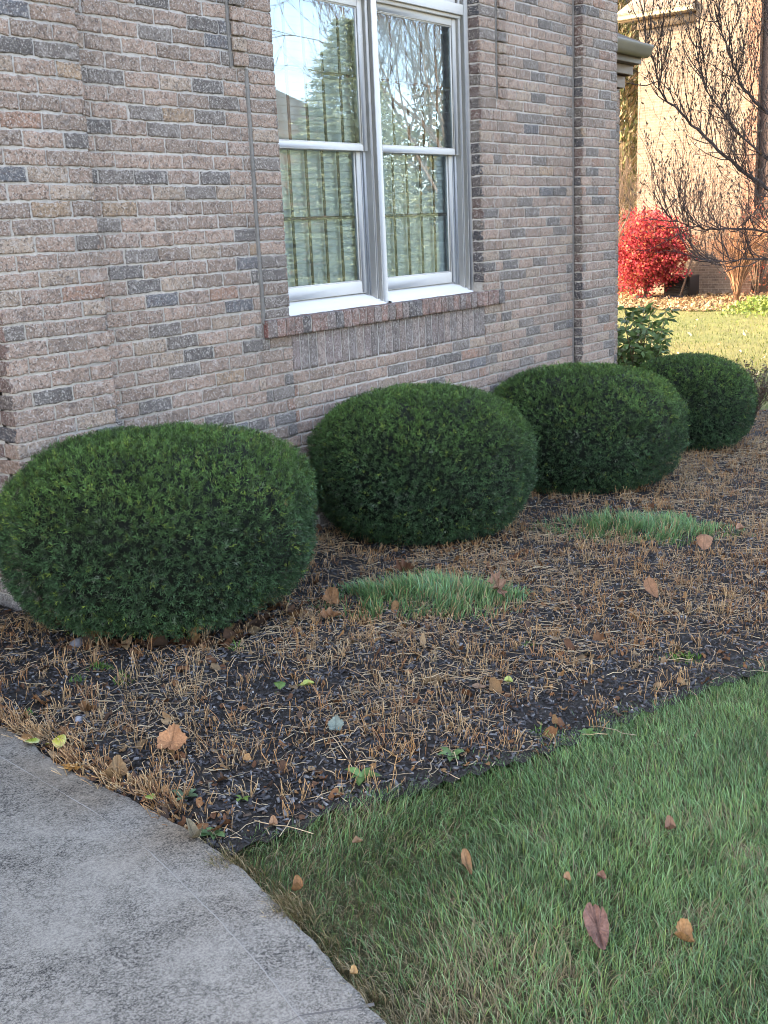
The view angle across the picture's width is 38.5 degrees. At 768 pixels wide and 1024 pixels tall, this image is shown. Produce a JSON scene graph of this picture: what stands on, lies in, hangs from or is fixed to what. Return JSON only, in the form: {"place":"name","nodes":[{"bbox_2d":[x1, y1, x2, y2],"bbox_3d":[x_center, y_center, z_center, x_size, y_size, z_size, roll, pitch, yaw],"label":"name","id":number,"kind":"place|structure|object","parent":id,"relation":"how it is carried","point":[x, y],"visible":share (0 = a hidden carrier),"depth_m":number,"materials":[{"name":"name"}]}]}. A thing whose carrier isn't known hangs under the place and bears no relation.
{"place":"outdoors","nodes":[
{"label":"outdoors","id":0,"kind":"place"},
{"bbox_2d":[0,726,385,1023],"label":"walkway","id":1,"kind":"structure","parent":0,"point":[116,908],"depth_m":2.44,"materials":[{"name":"concrete"}]},
{"bbox_2d":[24,737,39,742],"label":"ivy leaf","id":2,"kind":"object","parent":1,"relation":"on","point":[35,740],"visible":1,"depth_m":3.38,"materials":[{"name":"green plant"}]},
{"bbox_2d":[61,763,83,771],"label":"oak leaf","id":3,"kind":"object","parent":1,"relation":"on","point":[70,767],"visible":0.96,"depth_m":3.21,"materials":[{"name":"orange plant"}]},
{"bbox_2d":[185,818,203,837],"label":"curled leaf","id":4,"kind":"object","parent":1,"relation":"on","point":[194,830],"visible":1,"depth_m":2.83,"materials":[{"name":"beige plant"}]},
{"bbox_2d":[0,409,767,855],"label":"mulch","id":5,"kind":"object","parent":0,"point":[356,729],"visible":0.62,"depth_m":3.96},
{"bbox_2d":[47,734,65,747],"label":"ivy leaf","id":6,"kind":"object","parent":5,"relation":"on","point":[57,741],"visible":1,"depth_m":3.35,"materials":[{"name":"yellow plant"}]},
{"bbox_2d":[69,637,82,646],"bbox_3d":[-1.212,0.516,4.360,0.054,0.036,0.072,8,18,36],"label":"rock","id":7,"kind":"object","parent":5,"relation":"on","point":[77,641],"visible":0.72,"depth_m":4.34,"materials":[{"name":"stone"}]},
{"bbox_2d":[69,673,87,684],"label":"weed","id":8,"kind":"object","parent":5,"relation":"on","point":[80,680],"visible":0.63,"depth_m":3.95,"materials":[{"name":"green plant"}]},
{"bbox_2d":[75,716,83,721],"bbox_3d":[-1.001,0.677,3.605,0.031,0.021,0.040,8,18,36],"label":"rock","id":9,"kind":"object","parent":5,"relation":"on","point":[77,718],"visible":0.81,"depth_m":3.59,"materials":[{"name":"stone"}]},
{"bbox_2d":[76,700,95,710],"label":"oak leaf","id":10,"kind":"object","parent":5,"relation":"on","point":[86,707],"visible":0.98,"depth_m":3.63,"materials":[{"name":"brown plant"}]},
{"bbox_2d":[86,661,113,670],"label":"weed","id":11,"kind":"object","parent":5,"relation":"on","point":[107,667],"visible":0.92,"depth_m":4.08,"materials":[{"name":"green plant"}]},
{"bbox_2d":[104,755,127,786],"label":"curled leaf","id":12,"kind":"object","parent":5,"relation":"on","point":[117,760],"visible":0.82,"depth_m":3.17,"materials":[{"name":"brown plant"}]},
{"bbox_2d":[113,671,130,686],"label":"weed","id":13,"kind":"object","parent":5,"relation":"on","point":[121,678],"visible":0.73,"depth_m":3.93,"materials":[{"name":"green plant"}]},
{"bbox_2d":[144,793,155,798],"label":"ivy leaf","id":14,"kind":"object","parent":5,"relation":"on","point":[149,796],"visible":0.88,"depth_m":3.01,"materials":[{"name":"green plant"}]},
{"bbox_2d":[0,420,324,641],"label":"yew shrub","id":15,"kind":"object","parent":5,"relation":"on","point":[173,526],"visible":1,"depth_m":4.21,"materials":[{"name":"green plant"}]},
{"bbox_2d":[156,723,187,759],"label":"maple leaf","id":16,"kind":"object","parent":5,"relation":"on","point":[170,737],"visible":0.96,"depth_m":3.36,"materials":[{"name":"plant"}]},
{"bbox_2d":[172,789,197,802],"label":"broadleaf weed","id":17,"kind":"object","parent":5,"relation":"on","point":[191,793],"visible":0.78,"depth_m":3.06,"materials":[{"name":"green plant"}]},
{"bbox_2d":[187,626,203,636],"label":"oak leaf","id":18,"kind":"object","parent":5,"relation":"on","point":[194,629],"visible":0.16,"depth_m":4.41,"materials":[{"name":"plant"}]},
{"bbox_2d":[199,826,225,839],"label":"broadleaf weed","id":19,"kind":"object","parent":5,"relation":"on","point":[204,832],"visible":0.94,"depth_m":2.84,"materials":[{"name":"green plant"}]},
{"bbox_2d":[228,639,244,650],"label":"weed","id":20,"kind":"object","parent":5,"relation":"on","point":[234,647],"visible":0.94,"depth_m":4.27,"materials":[{"name":"green plant"}]},
{"bbox_2d":[235,795,249,801],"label":"broadleaf weed","id":21,"kind":"object","parent":5,"relation":"on","point":[241,798],"visible":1,"depth_m":3.02,"materials":[{"name":"green plant"}]},
{"bbox_2d":[269,815,277,824],"bbox_3d":[-0.292,0.812,2.887,0.025,0.020,0.027,8,18,36],"label":"leaf scrap","id":22,"kind":"object","parent":5,"relation":"on","point":[273,820],"visible":1,"depth_m":2.89,"materials":[{"name":"brown plant"}]},
{"bbox_2d":[274,681,285,692],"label":"green leaf","id":23,"kind":"object","parent":5,"relation":"on","point":[279,684],"visible":1,"depth_m":3.79,"materials":[{"name":"green plant"}]},
{"bbox_2d":[297,679,313,685],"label":"lime leaf","id":24,"kind":"object","parent":5,"relation":"on","point":[306,682],"visible":1,"depth_m":3.81,"materials":[{"name":"yellow plant"}]},
{"bbox_2d":[315,607,341,617],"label":"oak leaf","id":25,"kind":"object","parent":5,"relation":"on","point":[329,612],"visible":1,"depth_m":4.61,"materials":[{"name":"brown plant"}]},
{"bbox_2d":[322,586,339,604],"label":"oak leaf","id":26,"kind":"object","parent":5,"relation":"on","point":[333,592],"visible":0.98,"depth_m":4.83,"materials":[{"name":"brown plant"}]},
{"bbox_2d":[327,715,343,734],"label":"pale leaf","id":27,"kind":"object","parent":5,"relation":"on","point":[336,722],"visible":1,"depth_m":3.47,"materials":[{"name":"grey plant"}]},
{"bbox_2d":[345,767,381,785],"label":"broadleaf weed","id":28,"kind":"object","parent":5,"relation":"on","point":[360,778],"visible":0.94,"depth_m":3.15,"materials":[{"name":"green plant"}]},
{"bbox_2d":[0,410,767,837],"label":"stem stubble","id":29,"kind":"object","parent":5,"relation":"on","point":[148,786],"visible":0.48,"depth_m":4.20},
{"bbox_2d":[0,410,767,838],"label":"fallen straw","id":30,"kind":"object","parent":5,"relation":"on","point":[474,568],"visible":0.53,"depth_m":4.35,"materials":[{"name":"beige plant"}]},
{"bbox_2d":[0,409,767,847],"bbox_3d":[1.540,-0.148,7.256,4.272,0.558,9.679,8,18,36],"label":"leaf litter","id":31,"kind":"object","parent":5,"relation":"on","point":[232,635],"visible":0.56,"depth_m":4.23,"materials":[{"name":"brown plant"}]},
{"bbox_2d":[0,454,767,831],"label":"grit","id":32,"kind":"object","parent":5,"relation":"on","point":[400,644],"visible":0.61,"depth_m":4.20,"materials":[{"name":"gravel"}]},
{"bbox_2d":[394,559,414,571],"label":"oak leaf","id":33,"kind":"object","parent":5,"relation":"on","point":[401,565],"visible":0.94,"depth_m":5.22,"materials":[{"name":"brown plant"}]},
{"bbox_2d":[282,567,541,628],"bbox_3d":[0.123,0.346,4.877,1.199,0.190,0.781,-1,15,5],"label":"grass clump","id":34,"kind":"object","parent":5,"relation":"on","point":[432,583],"visible":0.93,"depth_m":4.85,"materials":[{"name":"green plant"}]},
{"bbox_2d":[487,571,507,597],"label":"oak leaf","id":35,"kind":"object","parent":34,"relation":"on","point":[501,583],"visible":0.98,"depth_m":4.83,"materials":[{"name":"plant"}]},
{"bbox_2d":[306,379,540,547],"bbox_3d":[0.283,-0.274,6.101,1.168,0.883,1.368,8,18,36],"label":"yew shrub","id":36,"kind":"object","parent":5,"relation":"on","point":[408,461],"visible":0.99,"depth_m":5.72,"materials":[{"name":"green plant"}]},
{"bbox_2d":[437,746,464,760],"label":"broadleaf weed","id":37,"kind":"object","parent":5,"relation":"on","point":[445,750],"visible":1,"depth_m":3.29,"materials":[{"name":"green plant"}]},
{"bbox_2d":[472,683,485,688],"bbox_3d":[0.330,0.604,3.817,0.050,0.014,0.025,-1,15,6],"label":"leaf scrap","id":38,"kind":"object","parent":5,"relation":"on","point":[476,685],"visible":1,"depth_m":3.82,"materials":[{"name":"plant"}]},
{"bbox_2d":[504,676,512,683],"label":"lime leaf","id":39,"kind":"object","parent":5,"relation":"on","point":[508,679],"visible":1,"depth_m":3.84,"materials":[{"name":"plant"}]},
{"bbox_2d":[529,724,547,736],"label":"weed","id":40,"kind":"object","parent":5,"relation":"on","point":[538,732],"visible":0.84,"depth_m":3.45,"materials":[{"name":"green plant"}]},
{"bbox_2d":[578,728,595,736],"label":"broadleaf weed","id":41,"kind":"object","parent":5,"relation":"on","point":[585,730],"visible":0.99,"depth_m":3.46,"materials":[{"name":"green plant"}]},
{"bbox_2d":[492,360,690,494],"bbox_3d":[1.462,-0.586,7.545,1.265,0.904,1.486,8,18,36],"label":"yew shrub","id":42,"kind":"object","parent":5,"relation":"on","point":[606,426],"visible":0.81,"depth_m":7.12,"materials":[{"name":"green plant"}]},
{"bbox_2d":[522,504,759,548],"bbox_3d":[1.423,0.059,6.179,1.193,0.189,0.954,8,18,36],"label":"grass clump","id":43,"kind":"object","parent":5,"relation":"on","point":[636,522],"visible":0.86,"depth_m":6.14,"materials":[{"name":"green plant"}]},
{"bbox_2d":[617,302,680,369],"bbox_3d":[2.466,-1.427,10.636,0.673,1.180,0.980,8,18,36],"label":"rhododendron","id":44,"kind":"object","parent":5,"relation":"on","point":[627,351],"visible":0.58,"depth_m":10.51,"materials":[{"name":"green plant"}]},
{"bbox_2d":[644,577,657,597],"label":"magnolia leaf","id":45,"kind":"object","parent":5,"relation":"on","point":[650,585],"visible":0.97,"depth_m":4.87,"materials":[{"name":"brown plant"}]},
{"bbox_2d":[656,651,703,663],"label":"weed","id":46,"kind":"object","parent":5,"relation":"on","point":[687,657],"visible":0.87,"depth_m":4.10,"materials":[{"name":"green plant"}]},
{"bbox_2d":[637,351,758,450],"bbox_3d":[2.540,-0.920,9.163,1.122,0.828,1.107,8,18,36],"label":"yew shrub","id":47,"kind":"object","parent":5,"relation":"on","point":[714,391],"visible":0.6,"depth_m":8.78,"materials":[{"name":"green plant"}]},
{"bbox_2d":[696,534,712,549],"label":"magnolia leaf","id":48,"kind":"object","parent":5,"relation":"on","point":[704,541],"visible":1,"depth_m":5.61,"materials":[{"name":"plant"}]},
{"bbox_2d":[736,523,743,531],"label":"magnolia leaf","id":49,"kind":"object","parent":5,"relation":"on","point":[739,526],"visible":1,"depth_m":6.07,"materials":[{"name":"brown plant"}]},
{"bbox_2d":[732,356,767,418],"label":"barberry","id":50,"kind":"object","parent":5,"relation":"on","point":[763,391],"visible":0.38,"depth_m":10.81,"materials":[{"name":"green plant"}]},
{"bbox_2d":[138,278,767,1023],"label":"lawn","id":51,"kind":"structure","parent":0,"point":[736,340],"depth_m":2.70,"materials":[{"name":"green plant"}]},
{"bbox_2d":[290,875,302,893],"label":"curled leaf","id":52,"kind":"object","parent":51,"relation":"on","point":[297,883],"visible":1,"depth_m":2.57,"materials":[{"name":"brown plant"}]},
{"bbox_2d":[192,830,420,1023],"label":"dry grass fringe","id":53,"kind":"object","parent":51,"relation":"on","point":[289,905],"visible":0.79,"depth_m":2.49,"materials":[{"name":"plant"}]},
{"bbox_2d":[0,0,653,610],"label":"brick house","id":54,"kind":"structure","parent":51,"relation":"on","point":[292,220],"depth_m":6.00,"materials":[{"name":"brick"}]},
{"bbox_2d":[270,0,473,315],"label":"window","id":55,"kind":"structure","parent":54,"relation":"in","point":[372,99],"depth_m":6.54,"materials":[{"name":"paint"}]},
{"bbox_2d":[350,964,357,973],"bbox_3d":[-0.063,0.941,2.256,0.018,0.014,0.020,8,18,36],"label":"leaf scrap","id":56,"kind":"object","parent":51,"relation":"on","point":[353,969],"visible":1,"depth_m":2.26,"materials":[{"name":"beige plant"}]},
{"bbox_2d":[352,836,362,842],"bbox_3d":[-0.068,0.824,2.766,0.028,0.016,0.014,-8,15,-19],"label":"leaf scrap","id":57,"kind":"object","parent":51,"relation":"on","point":[356,839],"visible":1,"depth_m":2.77,"materials":[{"name":"brown plant"}]},
{"bbox_2d":[461,848,472,884],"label":"narrow leaf","id":58,"kind":"object","parent":51,"relation":"on","point":[465,857],"visible":1,"depth_m":2.67,"materials":[{"name":"brown plant"}]},
{"bbox_2d":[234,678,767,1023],"bbox_3d":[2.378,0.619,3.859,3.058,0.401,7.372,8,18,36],"label":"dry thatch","id":59,"kind":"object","parent":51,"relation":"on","point":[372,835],"visible":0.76,"depth_m":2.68,"materials":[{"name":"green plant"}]},
{"bbox_2d":[564,871,570,879],"bbox_3d":[0.433,0.860,2.595,0.020,0.016,0.017,8,18,36],"label":"leaf scrap","id":60,"kind":"object","parent":51,"relation":"on","point":[567,875],"visible":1,"depth_m":2.60,"materials":[{"name":"beige plant"}]},
{"bbox_2d":[583,902,608,949],"bbox_3d":[0.458,0.891,2.369,0.053,0.026,0.134,-1,14,4],"label":"magnolia leaf","id":61,"kind":"object","parent":51,"relation":"on","point":[596,922],"visible":1,"depth_m":2.38,"materials":[{"name":"brown plant"}]},
{"bbox_2d":[596,870,606,878],"bbox_3d":[0.513,0.856,2.595,0.024,0.016,0.017,8,18,36],"label":"leaf scrap","id":62,"kind":"object","parent":51,"relation":"on","point":[601,874],"visible":1,"depth_m":2.60,"materials":[{"name":"brown plant"}]},
{"bbox_2d":[617,0,638,280],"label":"arborvitae","id":63,"kind":"object","parent":51,"relation":"on","point":[629,133],"visible":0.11,"depth_m":34.57,"materials":[{"name":"green plant"}]},
{"bbox_2d":[619,0,638,217],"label":"arborvitae","id":64,"kind":"object","parent":51,"relation":"on","point":[629,113],"visible":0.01,"depth_m":37.91,"materials":[{"name":"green plant"}]},
{"bbox_2d":[618,140,660,242],"bbox_3d":[5.732,-7.623,28.257,3.251,4.768,2.877,8,18,36],"label":"young tree","id":65,"kind":"object","parent":51,"relation":"on","point":[621,191],"visible":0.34,"depth_m":27.51,"materials":[{"name":"brown plant"}]},
{"bbox_2d":[617,201,696,298],"bbox_3d":[7.367,-7.293,30.782,2.901,2.752,2.643,8,18,36],"label":"burning bush","id":66,"kind":"object","parent":51,"relation":"on","point":[651,267],"visible":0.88,"depth_m":30.30,"materials":[{"name":"red plant"}]},
{"bbox_2d":[636,295,683,298],"bbox_3d":[7.721,-5.953,30.818,1.400,0.220,0.080,8,18,36],"label":"bed edging","id":67,"kind":"object","parent":51,"relation":"on","point":[674,296],"visible":0.36,"depth_m":30.65,"materials":[{"name":"paint"}]},
{"bbox_2d":[665,815,675,834],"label":"curled leaf","id":68,"kind":"object","parent":51,"relation":"on","point":[669,823],"visible":1,"depth_m":2.83,"materials":[{"name":"brown plant"}]},
{"bbox_2d":[664,274,698,295],"bbox_3d":[8.450,-6.405,31.244,0.750,0.620,0.745,8,18,36],"label":"air conditioner","id":69,"kind":"object","parent":51,"relation":"on","point":[691,287],"visible":0.66,"depth_m":30.97,"materials":[{"name":"paint"}]},
{"bbox_2d":[674,918,694,949],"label":"curled leaf","id":70,"kind":"object","parent":51,"relation":"on","point":[684,929],"visible":1,"depth_m":2.36,"materials":[{"name":"orange plant"}]},
{"bbox_2d":[617,0,767,293],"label":"neighbour house","id":71,"kind":"structure","parent":51,"relation":"on","point":[712,279],"depth_m":30.85,"materials":[{"name":"paint"}]},
{"bbox_2d":[617,291,767,310],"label":"fallen leaves","id":72,"kind":"object","parent":51,"relation":"on","point":[705,301],"visible":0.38,"depth_m":28.75,"materials":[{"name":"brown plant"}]},
{"bbox_2d":[618,0,767,273],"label":"magnolia tree","id":73,"kind":"object","parent":51,"relation":"on","point":[727,117],"visible":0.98,"depth_m":9.90,"materials":[{"name":"brown plant"}]},
{"bbox_2d":[657,131,760,294],"bbox_3d":[8.679,-8.090,29.751,2.677,4.747,1.883,8,18,36],"label":"young tree","id":74,"kind":"object","parent":51,"relation":"on","point":[707,219],"visible":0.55,"depth_m":29.46,"materials":[{"name":"brown plant"}]},
{"bbox_2d":[681,216,767,300],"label":"arching shrub","id":75,"kind":"object","parent":51,"relation":"on","point":[737,276],"visible":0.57,"depth_m":27.98,"materials":[{"name":"brown plant"}]},
{"bbox_2d":[698,294,767,321],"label":"ground cover","id":76,"kind":"object","parent":51,"relation":"on","point":[761,304],"visible":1,"depth_m":24.92,"materials":[{"name":"green plant"}]},
{"bbox_2d":[715,186,767,295],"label":"burning bush","id":77,"kind":"object","parent":51,"relation":"on","point":[756,274],"visible":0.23,"depth_m":29.57,"materials":[{"name":"red plant"}]},
{"bbox_2d":[619,309,767,408],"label":"back lawn grass","id":78,"kind":"structure","parent":0,"point":[672,345],"depth_m":19.78,"materials":[{"name":"plant"}]}
]}

